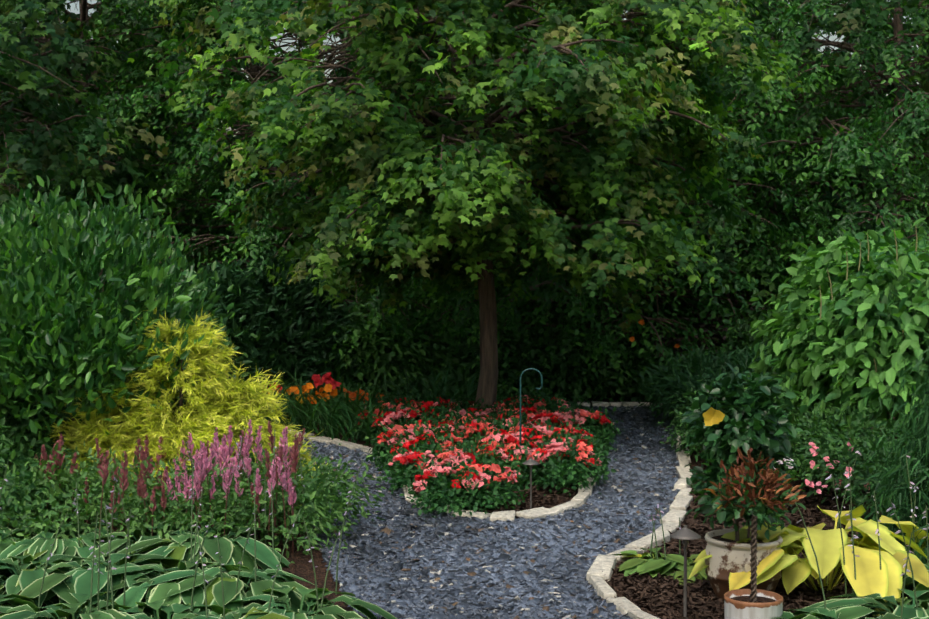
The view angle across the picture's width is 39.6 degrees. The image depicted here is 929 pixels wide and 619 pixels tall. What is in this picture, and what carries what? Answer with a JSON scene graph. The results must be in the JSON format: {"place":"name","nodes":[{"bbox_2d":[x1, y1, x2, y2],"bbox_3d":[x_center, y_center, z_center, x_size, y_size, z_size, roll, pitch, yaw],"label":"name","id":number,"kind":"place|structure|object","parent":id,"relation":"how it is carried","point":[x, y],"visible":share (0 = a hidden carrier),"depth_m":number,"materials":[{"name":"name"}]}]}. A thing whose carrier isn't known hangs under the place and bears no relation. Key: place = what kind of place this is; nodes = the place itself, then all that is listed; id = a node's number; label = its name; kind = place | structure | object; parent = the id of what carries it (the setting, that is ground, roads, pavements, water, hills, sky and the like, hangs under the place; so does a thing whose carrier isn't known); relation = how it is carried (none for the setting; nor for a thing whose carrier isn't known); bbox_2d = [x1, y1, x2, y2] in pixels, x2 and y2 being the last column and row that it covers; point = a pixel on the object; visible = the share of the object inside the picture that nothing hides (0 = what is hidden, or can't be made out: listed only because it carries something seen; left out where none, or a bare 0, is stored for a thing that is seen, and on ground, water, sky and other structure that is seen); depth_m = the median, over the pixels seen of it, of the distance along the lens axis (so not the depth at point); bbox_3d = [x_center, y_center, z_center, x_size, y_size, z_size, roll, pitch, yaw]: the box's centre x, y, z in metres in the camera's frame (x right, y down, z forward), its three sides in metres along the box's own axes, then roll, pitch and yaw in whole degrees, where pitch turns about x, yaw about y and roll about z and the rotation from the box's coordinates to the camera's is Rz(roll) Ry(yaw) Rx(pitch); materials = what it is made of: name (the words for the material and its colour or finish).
{"place":"outdoors","nodes":[
{"label":"outdoors","id":0,"kind":"place"},
{"bbox_2d":[0,0,294,280],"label":"tree","id":1,"kind":"object","parent":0,"point":[25,76],"depth_m":21.20,"materials":[{"name":"plant"}]},
{"bbox_2d":[0,444,353,617],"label":"bed","id":2,"kind":"object","parent":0,"point":[301,566],"depth_m":9.33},
{"bbox_2d":[0,435,84,541],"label":"shrub","id":3,"kind":"object","parent":2,"relation":"on","point":[27,474],"visible":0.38,"depth_m":10.24,"materials":[{"name":"green plant"}]},
{"bbox_2d":[0,391,84,457],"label":"shrub","id":4,"kind":"object","parent":2,"relation":"on","point":[65,416],"visible":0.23,"depth_m":12.30,"materials":[{"name":"green plant"}]},
{"bbox_2d":[0,406,91,527],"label":"shrub","id":5,"kind":"object","parent":2,"relation":"on","point":[6,440],"visible":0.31,"depth_m":11.28,"materials":[{"name":"green plant"}]},
{"bbox_2d":[0,210,103,425],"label":"shrub","id":6,"kind":"object","parent":2,"relation":"on","point":[18,402],"depth_m":12.48,"materials":[{"name":"green plant"}]},
{"bbox_2d":[0,441,165,545],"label":"leafy plant","id":7,"kind":"object","parent":2,"relation":"on","point":[41,523],"visible":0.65,"depth_m":9.88,"materials":[{"name":"green plant"}]},
{"bbox_2d":[0,175,245,459],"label":"shrub","id":8,"kind":"object","parent":2,"relation":"on","point":[75,250],"depth_m":11.66,"materials":[{"name":"plant"}]},
{"bbox_2d":[41,426,303,553],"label":"astilbe stems","id":9,"kind":"object","parent":2,"relation":"on","point":[275,525],"visible":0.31,"depth_m":9.91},
{"bbox_2d":[35,419,304,513],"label":"astilbe flowers","id":10,"kind":"object","parent":9,"relation":"attached to","point":[222,449],"visible":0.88,"depth_m":10.12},
{"bbox_2d":[0,430,362,618],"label":"flower stems","id":11,"kind":"object","parent":2,"relation":"on","point":[197,531],"visible":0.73,"depth_m":7.74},
{"bbox_2d":[0,440,360,582],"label":"hosta bells","id":12,"kind":"object","parent":11,"relation":"on","point":[108,507],"visible":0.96,"depth_m":7.71,"materials":[{"name":"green plant"}]},
{"bbox_2d":[0,0,468,304],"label":"tree","id":13,"kind":"object","parent":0,"point":[58,34],"depth_m":23.05,"materials":[{"name":"plant"}]},
{"bbox_2d":[0,0,575,310],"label":"tree","id":14,"kind":"object","parent":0,"point":[78,28],"depth_m":26.30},
{"bbox_2d":[91,22,731,323],"bbox_3d":[-2.477,-8.610,35.469,19.097,19.443,19.170,0,2,-2],"label":"tree","id":15,"kind":"object","parent":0,"point":[231,140],"depth_m":32.09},
{"bbox_2d":[16,0,928,191],"label":"sky","id":16,"kind":"structure","parent":0,"point":[831,38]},
{"bbox_2d":[228,0,870,335],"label":"tree","id":17,"kind":"object","parent":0,"point":[297,47],"depth_m":32.64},
{"bbox_2d":[249,0,928,333],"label":"tree","id":18,"kind":"object","parent":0,"point":[852,12],"depth_m":21.88,"materials":[{"name":"plant"}]},
{"bbox_2d":[650,503,680,559],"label":"flower stems","id":19,"kind":"object","parent":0,"point":[653,532],"visible":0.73,"depth_m":9.28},
{"bbox_2d":[435,0,928,346],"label":"tree","id":20,"kind":"object","parent":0,"point":[713,220],"depth_m":21.24,"materials":[{"name":"plant"}]},
{"bbox_2d":[576,0,928,286],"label":"tree","id":21,"kind":"object","parent":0,"point":[845,224],"depth_m":20.77,"materials":[{"name":"plant"}]},
{"bbox_2d":[709,464,805,530],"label":"foliage","id":22,"kind":"object","parent":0,"point":[765,510],"visible":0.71,"depth_m":7.36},
{"bbox_2d":[618,409,914,616],"bbox_3d":[4.843,1.744,13.658,8.208,0.001,12.916,0,2,-2],"label":"bed","id":23,"kind":"object","parent":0,"point":[694,463],"depth_m":13.12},
{"bbox_2d":[612,547,708,584],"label":"hosta","id":24,"kind":"object","parent":23,"relation":"on","point":[660,565],"visible":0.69,"depth_m":9.10,"materials":[{"name":"green plant"}]},
{"bbox_2d":[655,388,705,462],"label":"border foliage","id":25,"kind":"object","parent":23,"relation":"on","point":[680,428],"visible":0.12,"depth_m":14.98,"materials":[{"name":"green plant"}]},
{"bbox_2d":[635,345,749,422],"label":"bush","id":26,"kind":"object","parent":23,"relation":"on","point":[657,375],"visible":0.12,"depth_m":18.31,"materials":[{"name":"green plant"}]},
{"bbox_2d":[646,346,811,425],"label":"bush","id":27,"kind":"object","parent":23,"relation":"on","point":[687,383],"visible":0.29,"depth_m":17.18,"materials":[{"name":"green plant"}]},
{"bbox_2d":[671,386,816,474],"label":"border foliage","id":28,"kind":"object","parent":23,"relation":"on","point":[697,444],"depth_m":13.63,"materials":[{"name":"green plant"}]},
{"bbox_2d":[706,335,873,424],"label":"bush","id":29,"kind":"object","parent":23,"relation":"on","point":[747,351],"visible":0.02,"depth_m":17.91,"materials":[{"name":"green plant"}]},
{"bbox_2d":[774,398,841,453],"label":"border foliage","id":30,"kind":"object","parent":23,"relation":"on","point":[817,401],"visible":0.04,"depth_m":13.62,"materials":[{"name":"green plant"}]},
{"bbox_2d":[744,215,928,445],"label":"dogwood","id":31,"kind":"object","parent":23,"relation":"on","point":[833,352],"depth_m":13.16,"materials":[{"name":"plant"}]},
{"bbox_2d":[820,225,917,371],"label":"seed spikes","id":32,"kind":"object","parent":31,"relation":"on","point":[859,270],"visible":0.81,"depth_m":12.60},
{"bbox_2d":[774,394,922,510],"bbox_3d":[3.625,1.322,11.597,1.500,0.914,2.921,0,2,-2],"label":"border foliage","id":33,"kind":"object","parent":23,"relation":"on","point":[857,473],"visible":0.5,"depth_m":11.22,"materials":[{"name":"green plant"}]},
{"bbox_2d":[805,442,869,493],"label":"flowers","id":34,"kind":"object","parent":33,"relation":"on","point":[812,463],"visible":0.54,"depth_m":11.08,"materials":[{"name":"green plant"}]},
{"bbox_2d":[846,346,928,587],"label":"weeping conifer","id":35,"kind":"object","parent":23,"relation":"on","point":[918,445],"visible":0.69,"depth_m":9.44,"materials":[{"name":"green plant"}]},
{"bbox_2d":[640,0,928,316],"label":"tree","id":36,"kind":"object","parent":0,"point":[811,113],"depth_m":20.98,"materials":[{"name":"plant"}]},
{"label":"ground","id":37,"kind":"structure","parent":0,"visible":0},
{"bbox_2d":[0,436,123,527],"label":"leafy plant","id":38,"kind":"object","parent":37,"relation":"on","point":[46,493],"visible":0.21,"depth_m":10.44,"materials":[{"name":"green plant"}]},
{"bbox_2d":[44,438,243,546],"bbox_3d":[-2.518,1.492,10.535,1.729,0.813,2.514,0,2,-2],"label":"leafy plant","id":39,"kind":"object","parent":37,"relation":"on","point":[136,509],"visible":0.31,"depth_m":10.00,"materials":[{"name":"green plant"}]},
{"bbox_2d":[90,442,252,522],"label":"leafy plant","id":40,"kind":"object","parent":37,"relation":"on","point":[154,471],"depth_m":10.77,"materials":[{"name":"green plant"}]},
{"bbox_2d":[74,309,274,406],"bbox_3d":[-4.599,0.579,18.704,3.721,2.072,3.624,0,2,-2],"label":"shrub","id":41,"kind":"object","parent":37,"relation":"on","point":[238,360],"depth_m":18.38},
{"bbox_2d":[33,307,335,520],"bbox_3d":[-2.641,0.937,11.846,2.957,1.966,2.650,0,2,-2],"label":"gold cypress","id":42,"kind":"object","parent":37,"relation":"on","point":[212,413],"depth_m":11.71,"materials":[{"name":"plant"}]},
{"bbox_2d":[0,514,396,618],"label":"hosta","id":43,"kind":"object","parent":37,"relation":"on","point":[160,573],"visible":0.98,"depth_m":8.21,"materials":[{"name":"green plant"}]},
{"bbox_2d":[165,254,294,416],"bbox_3d":[-3.635,0.444,19.356,2.211,2.504,2.716,0,2,-2],"label":"shrub","id":44,"kind":"object","parent":37,"relation":"on","point":[247,304],"visible":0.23,"depth_m":18.92,"materials":[{"name":"green plant"}]},
{"bbox_2d":[156,457,381,562],"bbox_3d":[-1.561,1.514,10.329,1.715,0.779,2.708,1,2,21],"label":"leafy plant","id":45,"kind":"object","parent":37,"relation":"on","point":[322,503],"visible":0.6,"depth_m":9.89,"materials":[{"name":"green plant"}]},
{"bbox_2d":[182,436,385,553],"bbox_3d":[-1.519,1.521,10.772,1.716,0.740,2.344,0,2,-2],"label":"leafy plant","id":46,"kind":"object","parent":37,"relation":"on","point":[346,476],"visible":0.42,"depth_m":10.48,"materials":[{"name":"green plant"}]},
{"bbox_2d":[241,240,337,409],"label":"shrub","id":47,"kind":"object","parent":37,"relation":"on","point":[282,298],"visible":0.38,"depth_m":19.83,"materials":[{"name":"green plant"}]},
{"bbox_2d":[23,0,567,388],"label":"tree","id":48,"kind":"object","parent":37,"relation":"on","point":[225,193],"depth_m":21.97,"materials":[{"name":"plant"}]},
{"bbox_2d":[271,269,387,406],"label":"shrub","id":49,"kind":"object","parent":37,"relation":"on","point":[329,315],"visible":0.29,"depth_m":20.27,"materials":[{"name":"green plant"}]},
{"bbox_2d":[20,395,639,408],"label":"lawn","id":50,"kind":"structure","parent":37,"relation":"on","point":[606,400],"depth_m":21.42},
{"bbox_2d":[318,303,446,395],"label":"shrub","id":51,"kind":"object","parent":50,"relation":"on","point":[381,347],"visible":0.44,"depth_m":20.46,"materials":[{"name":"green plant"}]},
{"bbox_2d":[373,312,479,394],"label":"shrub","id":52,"kind":"object","parent":50,"relation":"on","point":[447,346],"visible":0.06,"depth_m":21.38,"materials":[{"name":"green plant"}]},
{"bbox_2d":[375,342,552,398],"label":"shrub","id":53,"kind":"object","parent":50,"relation":"on","point":[502,379],"visible":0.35,"depth_m":20.53,"materials":[{"name":"green plant"}]},
{"bbox_2d":[521,332,657,401],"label":"shrub","id":54,"kind":"object","parent":50,"relation":"on","point":[606,391],"visible":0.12,"depth_m":21.21,"materials":[{"name":"green plant"}]},
{"bbox_2d":[611,354,675,403],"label":"shrub","id":55,"kind":"object","parent":50,"relation":"on","point":[629,394],"visible":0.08,"depth_m":21.02,"materials":[{"name":"green plant"}]},
{"bbox_2d":[584,320,706,399],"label":"shrub","id":56,"kind":"object","parent":50,"relation":"on","point":[625,342],"visible":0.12,"depth_m":21.45,"materials":[{"name":"green plant"}]},
{"bbox_2d":[647,293,772,366],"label":"shrub","id":57,"kind":"object","parent":50,"relation":"on","point":[677,340],"depth_m":21.45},
{"bbox_2d":[700,296,786,356],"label":"shrub","id":58,"kind":"object","parent":50,"relation":"on","point":[749,341],"visible":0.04,"depth_m":20.58,"materials":[{"name":"green plant"}]},
{"bbox_2d":[361,404,441,440],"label":"flowering plant","id":59,"kind":"object","parent":37,"relation":"on","point":[386,423],"visible":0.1,"depth_m":15.87,"materials":[{"name":"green plant"}]},
{"bbox_2d":[127,0,802,408],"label":"maple","id":60,"kind":"object","parent":37,"relation":"on","point":[391,150],"depth_m":14.74,"materials":[{"name":"plant"}]},
{"bbox_2d":[1,40,928,337],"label":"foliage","id":61,"kind":"object","parent":37,"relation":"on","point":[239,78],"depth_m":41.12,"materials":[{"name":"green plant"}]},
{"bbox_2d":[430,404,499,421],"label":"flowering plant","id":62,"kind":"object","parent":37,"relation":"on","point":[458,407],"visible":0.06,"depth_m":15.75,"materials":[{"name":"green plant"}]},
{"bbox_2d":[241,401,692,618],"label":"stone edging","id":63,"kind":"object","parent":37,"relation":"on","point":[596,577],"visible":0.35,"depth_m":11.12,"materials":[{"name":"stone"}]},
{"bbox_2d":[289,405,679,618],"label":"slate chips","id":64,"kind":"object","parent":37,"relation":"on","point":[388,566],"visible":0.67,"depth_m":10.02,"materials":[{"name":"gravel"}]},
{"bbox_2d":[429,314,630,401],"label":"shrub","id":65,"kind":"object","parent":37,"relation":"on","point":[566,364],"depth_m":20.81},
{"bbox_2d":[508,393,570,412],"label":"flowering plant","id":66,"kind":"object","parent":37,"relation":"on","point":[553,401],"visible":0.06,"depth_m":16.75,"materials":[{"name":"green plant"}]},
{"bbox_2d":[319,0,852,417],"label":"tree","id":67,"kind":"object","parent":37,"relation":"on","point":[553,294],"depth_m":21.02,"materials":[{"name":"plant"}]},
{"bbox_2d":[411,479,926,618],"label":"bark chips","id":68,"kind":"object","parent":37,"relation":"on","point":[658,597],"visible":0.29,"depth_m":8.87,"materials":[{"name":"wood"}]},
{"bbox_2d":[522,457,538,508],"bbox_3d":[0.586,1.563,11.400,0.150,0.520,0.150,0,2,-2],"label":"path light","id":69,"kind":"object","parent":68,"relation":"on","point":[530,462],"visible":0.85,"depth_m":11.39,"materials":[{"name":"grey metal"}]},
{"bbox_2d":[670,525,700,618],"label":"path light","id":70,"kind":"object","parent":68,"relation":"on","point":[685,534],"visible":1,"depth_m":7.88,"materials":[{"name":"grey metal"}]},
{"bbox_2d":[704,529,782,599],"bbox_3d":[1.830,1.699,8.463,0.505,0.425,0.514,0,2,-2],"label":"pot","id":71,"kind":"object","parent":68,"relation":"on","point":[724,560],"visible":0.54,"depth_m":8.29,"materials":[{"name":"ceramic"}]},
{"bbox_2d":[682,360,807,540],"bbox_3d":[1.797,0.923,8.395,0.818,1.201,1.047,0,2,-2],"label":"hibiscus","id":72,"kind":"object","parent":71,"relation":"in","point":[749,420],"depth_m":8.25,"materials":[{"name":"plant"}]},
{"bbox_2d":[684,446,797,539],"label":"foliage","id":73,"kind":"object","parent":72,"relation":"attached to","point":[709,473],"visible":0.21,"depth_m":8.29,"materials":[{"name":"green plant"}]},
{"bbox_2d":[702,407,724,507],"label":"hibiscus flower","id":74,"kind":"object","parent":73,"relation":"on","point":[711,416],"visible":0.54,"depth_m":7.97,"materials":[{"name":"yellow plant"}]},
{"bbox_2d":[724,589,782,618],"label":"plant pot","id":75,"kind":"object","parent":68,"relation":"on","point":[734,609],"visible":0.94,"depth_m":7.36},
{"bbox_2d":[731,596,775,602],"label":"potting soil","id":76,"kind":"structure","parent":75,"relation":"in","point":[747,599],"depth_m":7.53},
{"bbox_2d":[703,447,806,602],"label":"topiary","id":77,"kind":"object","parent":76,"relation":"on","point":[771,478],"depth_m":7.41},
{"bbox_2d":[688,505,928,616],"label":"yellow hosta","id":78,"kind":"object","parent":68,"relation":"on","point":[873,578],"visible":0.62,"depth_m":8.32,"materials":[{"name":"plant"}]},
{"bbox_2d":[780,448,928,618],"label":"flower stems","id":79,"kind":"object","parent":68,"relation":"on","point":[913,522],"visible":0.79,"depth_m":7.88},
{"bbox_2d":[797,451,928,576],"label":"small flowers","id":80,"kind":"object","parent":79,"relation":"attached to","point":[890,508],"visible":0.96,"depth_m":7.89,"materials":[{"name":"white plant"}]},
{"bbox_2d":[772,563,928,618],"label":"hosta","id":81,"kind":"object","parent":37,"relation":"on","point":[850,607],"visible":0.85,"depth_m":7.58,"materials":[{"name":"green plant"}]},
{"label":"gravel sheet","id":82,"kind":"object","parent":37,"relation":"on","visible":0},
{"bbox_2d":[67,452,329,544],"bbox_3d":[-2.011,1.511,10.474,1.754,0.760,2.510,0,2,8],"label":"leafy plant","id":83,"kind":"object","parent":82,"relation":"on","point":[181,498],"visible":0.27,"depth_m":9.94,"materials":[{"name":"green plant"}]},
{"bbox_2d":[155,429,334,534],"bbox_3d":[-1.933,1.471,11.132,1.821,0.826,2.808,0,2,-2],"label":"astilbe plant","id":84,"kind":"object","parent":82,"relation":"on","point":[261,463],"visible":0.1,"depth_m":10.82,"materials":[{"name":"green plant"}]},
{"bbox_2d":[270,417,577,511],"bbox_3d":[0.131,1.667,16.231,4.556,0.001,9.630,-1,2,-24],"label":"bed","id":85,"kind":"object","parent":82,"relation":"on","point":[371,446],"depth_m":12.53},
{"bbox_2d":[229,357,435,445],"bbox_3d":[-2.061,1.185,17.778,3.684,0.961,5.076,0,2,-2],"label":"daylily","id":86,"kind":"object","parent":85,"relation":"on","point":[331,421],"depth_m":17.32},
{"bbox_2d":[348,396,414,440],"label":"flowering plant","id":87,"kind":"object","parent":85,"relation":"on","point":[377,404],"visible":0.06,"depth_m":16.67,"materials":[{"name":"green plant"}]},
{"bbox_2d":[358,420,437,468],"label":"flowering plant","id":88,"kind":"object","parent":85,"relation":"on","point":[378,449],"visible":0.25,"depth_m":13.78,"materials":[{"name":"green plant"}]},
{"bbox_2d":[377,435,456,495],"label":"flowering plant","id":89,"kind":"object","parent":85,"relation":"on","point":[398,476],"visible":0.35,"depth_m":12.48,"materials":[{"name":"green plant"}]},
{"bbox_2d":[380,424,458,479],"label":"flowering plant","id":90,"kind":"object","parent":85,"relation":"on","point":[439,437],"visible":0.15,"depth_m":13.50,"materials":[{"name":"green plant"}]},
{"bbox_2d":[413,411,463,445],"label":"flowering plant","id":91,"kind":"object","parent":85,"relation":"on","point":[446,425],"visible":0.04,"depth_m":14.57,"materials":[{"name":"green plant"}]},
{"bbox_2d":[371,355,518,419],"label":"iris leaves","id":92,"kind":"object","parent":85,"relation":"on","point":[436,389],"visible":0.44,"depth_m":17.91,"materials":[{"name":"green plant"}]},
{"bbox_2d":[405,451,491,517],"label":"flowering plant","id":93,"kind":"object","parent":85,"relation":"on","point":[444,493],"visible":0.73,"depth_m":11.36,"materials":[{"name":"green plant"}]},
{"bbox_2d":[410,443,496,501],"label":"flowering plant","id":94,"kind":"object","parent":85,"relation":"on","point":[478,461],"visible":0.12,"depth_m":12.35,"materials":[{"name":"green plant"}]},
{"bbox_2d":[435,413,498,447],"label":"flowering plant","id":95,"kind":"object","parent":85,"relation":"on","point":[454,432],"visible":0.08,"depth_m":14.03,"materials":[{"name":"red plant"}]},
{"bbox_2d":[457,437,524,489],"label":"flowering plant","id":96,"kind":"object","parent":85,"relation":"on","point":[518,468],"visible":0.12,"depth_m":12.87,"materials":[{"name":"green plant"}]},
{"bbox_2d":[358,395,613,491],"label":"flowers","id":97,"kind":"object","parent":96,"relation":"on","point":[406,458],"visible":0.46,"depth_m":13.65,"materials":[{"name":"red plant"}]},
{"bbox_2d":[462,425,526,462],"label":"flowering plant","id":98,"kind":"object","parent":85,"relation":"on","point":[479,437],"visible":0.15,"depth_m":13.48,"materials":[{"name":"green plant"}]},
{"bbox_2d":[478,396,533,416],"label":"flowering plant","id":99,"kind":"object","parent":85,"relation":"on","point":[501,402],"visible":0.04,"depth_m":16.28,"materials":[{"name":"red plant"}]},
{"bbox_2d":[496,386,546,406],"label":"flowering plant","id":100,"kind":"object","parent":85,"relation":"on","point":[532,396],"visible":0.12,"depth_m":17.16,"materials":[{"name":"red plant"}]},
{"bbox_2d":[486,434,563,489],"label":"flowering plant","id":101,"kind":"object","parent":85,"relation":"on","point":[523,471],"visible":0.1,"depth_m":12.76,"materials":[{"name":"red plant"}]},
{"bbox_2d":[497,419,570,471],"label":"flowering plant","id":102,"kind":"object","parent":85,"relation":"on","point":[514,424],"visible":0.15,"depth_m":13.80,"materials":[{"name":"red plant"}]},
{"bbox_2d":[517,382,572,407],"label":"flowering plant","id":103,"kind":"object","parent":85,"relation":"on","point":[560,396],"visible":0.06,"depth_m":17.94,"materials":[{"name":"red plant"}]},
{"bbox_2d":[522,435,599,488],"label":"flowering plant","id":104,"kind":"object","parent":85,"relation":"on","point":[573,438],"depth_m":12.94,"materials":[{"name":"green plant"}]},
{"bbox_2d":[404,391,453,416],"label":"flowering plant","id":105,"kind":"object","parent":82,"relation":"on","point":[430,406],"visible":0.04,"depth_m":16.64,"materials":[{"name":"red plant"}]},
{"bbox_2d":[429,453,533,513],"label":"flowering plant","id":106,"kind":"object","parent":82,"relation":"on","point":[508,492],"visible":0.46,"depth_m":11.62,"materials":[{"name":"green plant"}]},
{"bbox_2d":[520,434,615,496],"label":"flowering plant","id":107,"kind":"object","parent":82,"relation":"on","point":[583,472],"visible":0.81,"depth_m":12.41,"materials":[{"name":"green plant"}]},
{"bbox_2d":[539,416,609,456],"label":"flowering plant","id":108,"kind":"object","parent":82,"relation":"on","point":[591,438],"visible":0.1,"depth_m":14.47,"materials":[{"name":"red plant"}]},
{"bbox_2d":[545,423,616,469],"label":"flowering plant","id":109,"kind":"object","parent":82,"relation":"on","point":[599,454],"visible":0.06,"depth_m":13.64,"materials":[{"name":"red plant"}]},
{"bbox_2d":[553,403,624,451],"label":"flowering plant","id":110,"kind":"object","parent":82,"relation":"on","point":[609,432],"visible":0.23,"depth_m":15.36,"materials":[{"name":"green plant"}]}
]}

